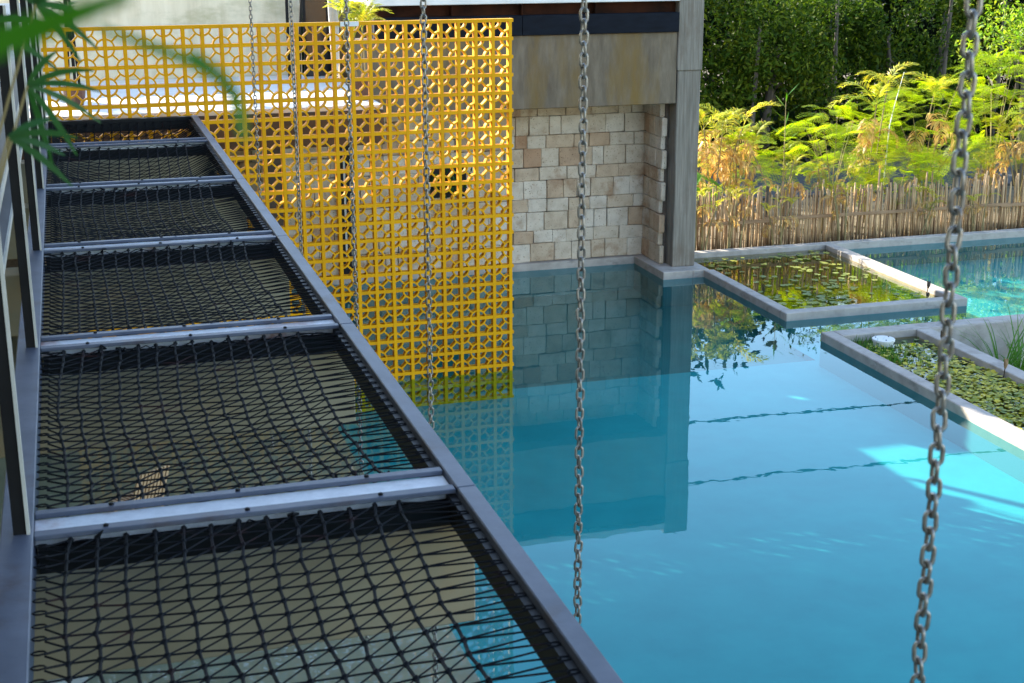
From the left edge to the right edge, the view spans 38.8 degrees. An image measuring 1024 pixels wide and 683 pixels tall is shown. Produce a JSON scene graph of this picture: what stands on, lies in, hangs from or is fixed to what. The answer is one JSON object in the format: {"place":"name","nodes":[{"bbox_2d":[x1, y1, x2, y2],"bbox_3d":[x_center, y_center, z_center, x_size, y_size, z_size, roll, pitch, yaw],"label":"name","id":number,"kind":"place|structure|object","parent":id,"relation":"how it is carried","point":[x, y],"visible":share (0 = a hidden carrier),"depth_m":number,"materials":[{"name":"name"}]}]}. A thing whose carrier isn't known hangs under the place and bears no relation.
{"place":"outdoors","nodes":[
{"label":"outdoors","id":0,"kind":"place"},
{"bbox_2d":[0,329,479,682],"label":"deck","id":1,"kind":"structure","parent":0,"point":[460,676],"depth_m":11.01,"materials":[{"name":"concrete"}]},
{"bbox_2d":[110,465,169,511],"bbox_3d":[-3.296,1.370,12.912,0.428,0.587,0.351,12,20,36],"label":"slatted chair","id":2,"kind":"object","parent":1,"relation":"on","point":[155,476],"visible":0.27,"depth_m":12.81,"materials":[{"name":"brown wood"}]},
{"bbox_3d":[-3.611,0.023,4.810,5.800,8.300,31.300,-5,17,-16],"label":"left building","id":3,"kind":"object","parent":1,"relation":"on","visible":0},
{"bbox_2d":[0,0,247,139],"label":"foreground palm","id":4,"kind":"object","parent":3,"relation":"attached to","point":[21,33],"visible":1,"depth_m":0.43,"materials":[{"name":"green plant"}]},
{"bbox_2d":[21,75,384,159],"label":"terrace","id":5,"kind":"structure","parent":3,"relation":"attached to","point":[154,98],"depth_m":17.56,"materials":[{"name":"white concrete"}]},
{"bbox_2d":[51,0,85,105],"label":"potted palm","id":6,"kind":"object","parent":5,"relation":"on","point":[70,35],"visible":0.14,"depth_m":17.29,"materials":[{"name":"green plant"}]},
{"bbox_2d":[0,0,301,81],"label":"beige wall","id":7,"kind":"structure","parent":5,"relation":"attached to","point":[160,12],"depth_m":20.54,"materials":[{"name":"beige paint"}]},
{"bbox_2d":[298,0,301,87],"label":"leaning pole","id":8,"kind":"object","parent":5,"relation":"on","point":[300,17],"visible":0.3,"depth_m":18.93,"materials":[{"name":"black paint"}]},
{"bbox_2d":[285,0,331,76],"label":"glazed door","id":9,"kind":"structure","parent":5,"relation":"on","point":[314,10],"depth_m":20.76,"materials":[{"name":"black paint"}]},
{"bbox_2d":[319,0,393,100],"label":"potted palm","id":10,"kind":"object","parent":5,"relation":"on","point":[360,17],"visible":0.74,"depth_m":17.87,"materials":[{"name":"green plant"}]},
{"bbox_2d":[0,115,622,682],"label":"net platform","id":11,"kind":"structure","parent":3,"relation":"attached to","point":[162,239],"depth_m":5.46,"materials":[{"name":"grey paint"}]},
{"bbox_2d":[0,0,46,535],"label":"black railing","id":12,"kind":"object","parent":11,"relation":"on","point":[12,205],"visible":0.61,"depth_m":6.73,"materials":[{"name":"metal"}]},
{"bbox_2d":[0,0,100,186],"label":"lady palm","id":13,"kind":"object","parent":11,"relation":"on","point":[18,135],"visible":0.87,"depth_m":2.31,"materials":[{"name":"green plant"}]},
{"bbox_2d":[327,0,338,69],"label":"hanging net lamp","id":14,"kind":"object","parent":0,"point":[332,14],"visible":0.4,"depth_m":18.50,"materials":[{"name":"white fabric"}]},
{"bbox_2d":[315,289,805,401],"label":"deep pool floor","id":15,"kind":"structure","parent":0,"point":[632,333],"depth_m":20.00,"materials":[{"name":"tile"}]},
{"bbox_2d":[331,15,1016,171],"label":"wood floor","id":16,"kind":"structure","parent":0,"point":[840,150],"depth_m":33.72,"materials":[{"name":"soil"}]},
{"bbox_2d":[299,0,1023,132],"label":"wood","id":17,"kind":"object","parent":16,"relation":"on","point":[887,8],"visible":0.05,"depth_m":37.27,"materials":[{"name":"green plant"}]},
{"bbox_2d":[699,0,772,130],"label":"leafy tree","id":18,"kind":"object","parent":16,"relation":"on","point":[731,93],"visible":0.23,"depth_m":31.58,"materials":[{"name":"green plant"}]},
{"bbox_2d":[709,0,837,163],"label":"slender tree","id":19,"kind":"object","parent":16,"relation":"on","point":[759,36],"visible":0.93,"depth_m":31.02,"materials":[{"name":"green plant"}]},
{"bbox_2d":[701,0,857,156],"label":"leafy tree","id":20,"kind":"object","parent":16,"relation":"on","point":[792,62],"visible":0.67,"depth_m":31.75,"materials":[{"name":"green plant"}]},
{"bbox_2d":[784,0,884,155],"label":"slender tree","id":21,"kind":"object","parent":16,"relation":"on","point":[836,20],"visible":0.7,"depth_m":32.19,"materials":[{"name":"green plant"}]},
{"bbox_2d":[775,0,918,143],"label":"leafy tree","id":22,"kind":"object","parent":16,"relation":"on","point":[873,57],"visible":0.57,"depth_m":33.54,"materials":[{"name":"green plant"}]},
{"bbox_2d":[698,79,1019,165],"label":"undergrowth","id":23,"kind":"object","parent":16,"relation":"on","point":[910,122],"visible":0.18,"depth_m":33.21,"materials":[{"name":"green plant"}]},
{"bbox_2d":[813,0,980,133],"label":"leafy tree","id":24,"kind":"object","parent":16,"relation":"on","point":[889,66],"visible":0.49,"depth_m":33.53,"materials":[{"name":"green plant"}]},
{"bbox_2d":[872,0,1002,138],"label":"leafy tree","id":25,"kind":"object","parent":16,"relation":"on","point":[926,65],"visible":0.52,"depth_m":34.95,"materials":[{"name":"green plant"}]},
{"bbox_2d":[903,0,974,146],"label":"slender tree","id":26,"kind":"object","parent":16,"relation":"on","point":[945,56],"visible":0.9,"depth_m":33.37,"materials":[{"name":"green plant"}]},
{"bbox_2d":[908,6,1016,88],"bbox_3d":[11.371,-6.939,36.901,3.306,3.148,2.146,-2,16,-6],"label":"leafy tree","id":27,"kind":"object","parent":16,"relation":"on","point":[982,42],"visible":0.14,"depth_m":36.77,"materials":[{"name":"green plant"}]},
{"bbox_2d":[951,0,1023,135],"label":"leafy tree","id":28,"kind":"object","parent":16,"relation":"on","point":[999,24],"visible":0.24,"depth_m":35.26,"materials":[{"name":"green plant"}]},
{"bbox_2d":[989,0,1006,140],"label":"slender tree","id":29,"kind":"object","parent":16,"relation":"on","point":[998,78],"visible":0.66,"depth_m":34.42,"materials":[{"name":"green plant"}]},
{"bbox_2d":[337,256,1023,682],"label":"pool floor","id":30,"kind":"structure","parent":0,"point":[755,524],"depth_m":13.75,"materials":[{"name":"tile"}]},
{"bbox_2d":[41,18,513,412],"bbox_3d":[-2.401,-1.265,16.110,5.036,4.440,0.102,-5,17,-16],"label":"yellow screen","id":31,"kind":"object","parent":30,"relation":"on","point":[460,251],"visible":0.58,"depth_m":16.20,"materials":[{"name":"metal"}]},
{"bbox_2d":[799,355,813,360],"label":"ground","id":32,"kind":"structure","parent":0,"point":[806,357],"depth_m":19.93,"materials":[{"name":"blue liquid"}]},
{"bbox_2d":[819,314,1023,483],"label":"water planter","id":33,"kind":"object","parent":32,"relation":"on","point":[990,438],"visible":0.62,"depth_m":17.11,"materials":[{"name":"concrete"}]},
{"bbox_2d":[855,336,1023,429],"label":"water lily pads","id":34,"kind":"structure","parent":33,"relation":"in","point":[909,340],"depth_m":17.21,"materials":[{"name":"green plant"}]},
{"bbox_2d":[872,335,894,347],"bbox_3d":[4.647,0.000,18.188,0.284,0.102,0.284,-5,17,-16],"label":"drum lid","id":35,"kind":"object","parent":34,"relation":"on","point":[882,340],"visible":0.98,"depth_m":18.12,"materials":[{"name":"white paint"}]},
{"bbox_2d":[851,335,955,365],"bbox_3d":[4.818,0.067,17.901,0.976,0.130,1.165,-5,17,-16],"label":"water weed","id":36,"kind":"object","parent":34,"relation":"on","point":[893,353],"visible":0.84,"depth_m":17.82,"materials":[{"name":"green plant"}]},
{"bbox_2d":[867,340,1023,430],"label":"floating leaves","id":37,"kind":"object","parent":34,"relation":"on","point":[968,371],"visible":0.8,"depth_m":16.65,"materials":[{"name":"green plant"}]},
{"bbox_2d":[1003,358,1007,377],"bbox_3d":[5.721,0.309,16.847,0.059,0.242,0.046,-13,20,-38],"label":"dried seed head","id":38,"kind":"object","parent":34,"relation":"on","point":[1005,363],"visible":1,"depth_m":16.82},
{"bbox_2d":[955,314,1023,366],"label":"grass tuft","id":39,"kind":"object","parent":32,"relation":"on","point":[1012,355],"visible":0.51,"depth_m":18.39,"materials":[{"name":"green plant"}]},
{"bbox_2d":[975,301,1023,370],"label":"grass tuft","id":40,"kind":"object","parent":32,"relation":"on","point":[1022,366],"visible":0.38,"depth_m":18.77,"materials":[{"name":"green plant"}]},
{"bbox_2d":[983,307,1023,369],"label":"grass tuft","id":41,"kind":"object","parent":32,"relation":"on","point":[1012,347],"visible":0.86,"depth_m":18.15,"materials":[{"name":"green plant"}]},
{"bbox_2d":[694,228,1023,355],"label":"lily pond","id":42,"kind":"structure","parent":0,"point":[780,326],"depth_m":21.06,"materials":[{"name":"concrete"}]},
{"bbox_2d":[694,249,937,308],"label":"pond water","id":43,"kind":"structure","parent":42,"relation":"in","point":[883,291],"depth_m":21.60,"materials":[{"name":"green liquid"}]},
{"bbox_2d":[696,186,1022,250],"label":"garden bed","id":44,"kind":"object","parent":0,"point":[995,197],"depth_m":26.59,"materials":[{"name":"brown wood"}]},
{"bbox_2d":[292,254,708,311],"bbox_3d":[-2.134,-0.572,21.195,10.220,0.613,1.480,-5,17,-16],"label":"pool coping","id":45,"kind":"object","parent":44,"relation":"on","point":[664,285],"visible":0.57,"depth_m":22.27,"materials":[{"name":"concrete"}]},
{"bbox_2d":[267,149,283,225],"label":"brown pier","id":46,"kind":"structure","parent":45,"relation":"on","point":[278,186],"depth_m":20.39,"materials":[{"name":"metal"}]},
{"bbox_2d":[6,0,703,275],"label":"pool house","id":47,"kind":"structure","parent":45,"relation":"on","point":[643,69],"depth_m":21.43,"materials":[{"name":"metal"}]},
{"bbox_2d":[339,146,353,273],"bbox_3d":[-2.435,-1.992,21.203,0.200,2.100,0.065,-5,17,-16],"label":"black slot door","id":48,"kind":"structure","parent":47,"relation":"attached to","point":[344,200],"depth_m":21.20,"materials":[{"name":"paint"}]},
{"bbox_2d":[339,146,353,273],"bbox_3d":[-2.437,-1.994,21.210,0.200,2.100,0.050,-5,17,-16],"label":"door leaf","id":49,"kind":"structure","parent":48,"relation":"in","point":[346,271],"depth_m":21.21,"materials":[{"name":"black paint"}]},
{"bbox_2d":[430,162,465,197],"bbox_3d":[-0.946,-2.392,21.570,0.540,0.500,0.060,-5,17,-16],"label":"wall niche","id":50,"kind":"object","parent":47,"relation":"attached to","point":[437,194],"depth_m":21.54,"materials":[{"name":"black paint"}]},
{"bbox_2d":[428,167,471,206],"bbox_3d":[-0.877,-2.280,21.439,0.795,0.580,0.378,-5,17,-16],"label":"niche plant","id":51,"kind":"object","parent":47,"relation":"in","point":[455,186],"visible":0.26,"depth_m":21.40,"materials":[{"name":"green plant"}]},
{"bbox_2d":[696,151,712,243],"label":"areca palm","id":52,"kind":"object","parent":44,"relation":"on","point":[700,187],"visible":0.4,"depth_m":23.98,"materials":[{"name":"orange plant"}]},
{"bbox_2d":[697,172,720,195],"bbox_3d":[3.067,-2.291,24.366,0.828,1.250,0.696,-10,19,-31],"label":"broadleaf plant","id":53,"kind":"object","parent":44,"relation":"on","point":[699,175],"visible":0.3,"depth_m":24.11,"materials":[{"name":"green plant"}]},
{"bbox_2d":[695,186,728,250],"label":"areca palm","id":54,"kind":"object","parent":44,"relation":"on","point":[702,194],"visible":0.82,"depth_m":23.32,"materials":[{"name":"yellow plant"}]},
{"bbox_2d":[699,113,746,187],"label":"areca palm","id":55,"kind":"object","parent":44,"relation":"on","point":[711,124],"visible":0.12,"depth_m":24.93,"materials":[{"name":"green plant"}]},
{"bbox_2d":[703,140,764,206],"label":"areca palm","id":56,"kind":"object","parent":44,"relation":"on","point":[723,149],"visible":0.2,"depth_m":25.89,"materials":[{"name":"orange plant"}]},
{"bbox_2d":[714,188,763,248],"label":"areca palm","id":57,"kind":"object","parent":44,"relation":"on","point":[734,218],"visible":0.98,"depth_m":23.50,"materials":[{"name":"green plant"}]},
{"bbox_2d":[697,101,780,234],"bbox_3d":[3.388,-2.911,24.545,1.926,2.344,1.641,13,20,38],"label":"areca palm","id":58,"kind":"object","parent":44,"relation":"on","point":[728,115],"visible":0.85,"depth_m":24.40,"materials":[{"name":"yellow plant"}]},
{"bbox_2d":[712,121,773,230],"bbox_3d":[3.953,-2.829,25.090,1.402,1.884,0.966,-10,19,-31],"label":"areca palm","id":59,"kind":"object","parent":44,"relation":"on","point":[735,180],"visible":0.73,"depth_m":24.80,"materials":[{"name":"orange plant"}]},
{"bbox_2d":[696,123,799,217],"bbox_3d":[3.970,-3.013,25.625,2.347,1.948,1.928,-5,17,-16],"label":"feathery bush","id":60,"kind":"object","parent":44,"relation":"on","point":[768,170],"visible":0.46,"depth_m":25.38,"materials":[{"name":"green plant"}]},
{"bbox_2d":[727,176,770,239],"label":"areca palm","id":61,"kind":"object","parent":44,"relation":"on","point":[751,189],"visible":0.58,"depth_m":24.33,"materials":[{"name":"plant"}]},
{"bbox_2d":[743,135,808,234],"bbox_3d":[4.516,-2.693,24.993,1.366,1.676,0.699,-5,17,-16],"label":"areca palm","id":62,"kind":"object","parent":44,"relation":"on","point":[759,169],"visible":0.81,"depth_m":24.91,"materials":[{"name":"green plant"}]},
{"bbox_2d":[760,196,799,245],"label":"areca palm","id":63,"kind":"object","parent":44,"relation":"on","point":[786,222],"visible":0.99,"depth_m":23.70,"materials":[{"name":"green plant"}]},
{"bbox_2d":[772,87,797,220],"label":"young sapling","id":64,"kind":"object","parent":44,"relation":"on","point":[786,119],"visible":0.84,"depth_m":25.16,"materials":[{"name":"green plant"}]},
{"bbox_2d":[763,141,810,216],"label":"areca palm","id":65,"kind":"object","parent":44,"relation":"on","point":[785,165],"visible":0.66,"depth_m":25.70,"materials":[{"name":"green plant"}]},
{"bbox_2d":[813,182,851,240],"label":"areca palm","id":66,"kind":"object","parent":44,"relation":"on","point":[843,184],"visible":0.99,"depth_m":24.04,"materials":[{"name":"green plant"}]},
{"bbox_2d":[765,93,902,211],"bbox_3d":[5.624,-3.231,25.701,2.500,2.318,2.142,2,16,9],"label":"feathery bush","id":67,"kind":"object","parent":44,"relation":"on","point":[843,157],"visible":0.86,"depth_m":25.53,"materials":[{"name":"green plant"}]},
{"bbox_2d":[798,158,872,230],"bbox_3d":[5.595,-2.590,25.334,1.430,1.284,0.720,-5,17,-16],"label":"areca palm","id":68,"kind":"object","parent":44,"relation":"on","point":[832,163],"visible":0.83,"depth_m":25.20,"materials":[{"name":"green plant"}]},
{"bbox_2d":[826,173,875,233],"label":"areca palm","id":69,"kind":"object","parent":44,"relation":"on","point":[863,199],"visible":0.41,"depth_m":25.02,"materials":[{"name":"green plant"}]},
{"bbox_2d":[695,169,1023,250],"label":"stick fence","id":70,"kind":"object","parent":44,"relation":"on","point":[871,231],"visible":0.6,"depth_m":24.48,"materials":[{"name":"brown wood"}]},
{"bbox_2d":[828,62,918,222],"bbox_3d":[6.327,-3.522,25.777,1.512,2.827,1.299,8,18,28],"label":"areca palm","id":71,"kind":"object","parent":44,"relation":"on","point":[881,91],"visible":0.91,"depth_m":25.45,"materials":[{"name":"green plant"}]},
{"bbox_2d":[847,119,900,211],"bbox_3d":[6.577,-3.239,26.858,1.178,1.689,0.920,5,17,18],"label":"areca palm","id":72,"kind":"object","parent":44,"relation":"on","point":[883,123],"visible":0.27,"depth_m":26.71,"materials":[{"name":"plant"}]},
{"bbox_2d":[882,74,903,205],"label":"bare sapling","id":73,"kind":"object","parent":44,"relation":"on","point":[888,136],"visible":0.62,"depth_m":25.72,"materials":[{"name":"plant"}]},
{"bbox_2d":[840,144,948,225],"bbox_3d":[6.652,-2.655,25.285,2.074,1.434,1.672,2,16,7],"label":"feathery bush","id":74,"kind":"object","parent":44,"relation":"on","point":[883,178],"visible":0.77,"depth_m":25.28,"materials":[{"name":"green plant"}]},
{"bbox_2d":[852,71,1003,207],"bbox_3d":[7.479,-3.610,26.357,2.766,2.677,2.025,-1,16,-2],"label":"feathery bush","id":75,"kind":"object","parent":44,"relation":"on","point":[903,142],"visible":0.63,"depth_m":26.14,"materials":[{"name":"green plant"}]},
{"bbox_2d":[900,145,958,221],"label":"areca palm","id":76,"kind":"object","parent":44,"relation":"on","point":[942,162],"visible":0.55,"depth_m":25.72,"materials":[{"name":"green plant"}]},
{"bbox_2d":[913,186,946,234],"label":"areca palm","id":77,"kind":"object","parent":44,"relation":"on","point":[929,214],"visible":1,"depth_m":24.62,"materials":[{"name":"green plant"}]},
{"bbox_2d":[905,71,976,170],"bbox_3d":[7.624,-3.570,26.390,1.219,2.577,1.255,-5,17,-16],"label":"areca palm","id":78,"kind":"object","parent":44,"relation":"on","point":[941,86],"visible":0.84,"depth_m":25.97,"materials":[{"name":"green plant"}]},
{"bbox_2d":[932,43,1023,201],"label":"feathery bush","id":79,"kind":"object","parent":44,"relation":"on","point":[989,58],"visible":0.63,"depth_m":26.95,"materials":[{"name":"green plant"}]},
{"bbox_2d":[965,155,995,219],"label":"areca palm","id":80,"kind":"object","parent":44,"relation":"on","point":[981,160],"visible":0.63,"depth_m":25.77,"materials":[{"name":"green plant"}]},
{"bbox_2d":[965,192,998,231],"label":"areca palm","id":81,"kind":"object","parent":44,"relation":"on","point":[973,218],"visible":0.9,"depth_m":24.79,"materials":[{"name":"green plant"}]},
{"bbox_2d":[967,141,1002,214],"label":"areca palm","id":82,"kind":"object","parent":44,"relation":"on","point":[990,161],"visible":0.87,"depth_m":26.32,"materials":[{"name":"green plant"}]},
{"bbox_2d":[951,0,1023,185],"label":"leafy tree","id":83,"kind":"object","parent":44,"relation":"on","point":[1011,38],"visible":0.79,"depth_m":28.63,"materials":[{"name":"green plant"}]},
{"bbox_2d":[974,111,1023,214],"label":"areca palm","id":84,"kind":"object","parent":44,"relation":"on","point":[1020,151],"visible":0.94,"depth_m":26.51,"materials":[{"name":"green plant"}]},
{"bbox_2d":[1011,96,1023,187],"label":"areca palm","id":85,"kind":"object","parent":44,"relation":"on","point":[1015,132],"visible":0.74,"depth_m":26.98,"materials":[{"name":"green plant"}]},
{"bbox_2d":[696,155,1023,204],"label":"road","id":86,"kind":"structure","parent":0,"point":[801,178],"depth_m":30.28,"materials":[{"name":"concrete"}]},
{"bbox_3d":[-2.279,-2.733,6.722,3.660,0.160,15.500,-5,17,-16],"label":"steel pergola","id":87,"kind":"object","parent":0,"visible":0},
{"bbox_2d":[248,0,273,449],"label":"hanging chain","id":88,"kind":"object","parent":87,"relation":"hanging from","point":[255,107],"visible":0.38,"depth_m":13.63,"materials":[{"name":"metal"}]},
{"bbox_2d":[289,0,312,489],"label":"hanging chain","id":89,"kind":"object","parent":87,"relation":"hanging from","point":[294,103],"visible":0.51,"depth_m":11.54,"materials":[{"name":"metal"}]},
{"bbox_2d":[344,0,369,661],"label":"hanging chain","id":90,"kind":"object","parent":87,"relation":"hanging from","point":[351,165],"visible":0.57,"depth_m":9.42,"materials":[{"name":"metal"}]},
{"bbox_2d":[420,0,438,682],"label":"hanging chain","id":91,"kind":"object","parent":87,"relation":"hanging from","point":[426,182],"visible":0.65,"depth_m":7.29,"materials":[{"name":"metal"}]},
{"bbox_2d":[573,0,588,623],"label":"hanging chain","id":92,"kind":"object","parent":87,"relation":"hanging from","point":[582,141],"visible":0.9,"depth_m":5.12,"materials":[{"name":"metal"}]},
{"bbox_2d":[910,0,982,682],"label":"hanging chain","id":93,"kind":"object","parent":87,"relation":"hanging from","point":[972,15],"visible":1,"depth_m":2.86,"materials":[{"name":"metal"}]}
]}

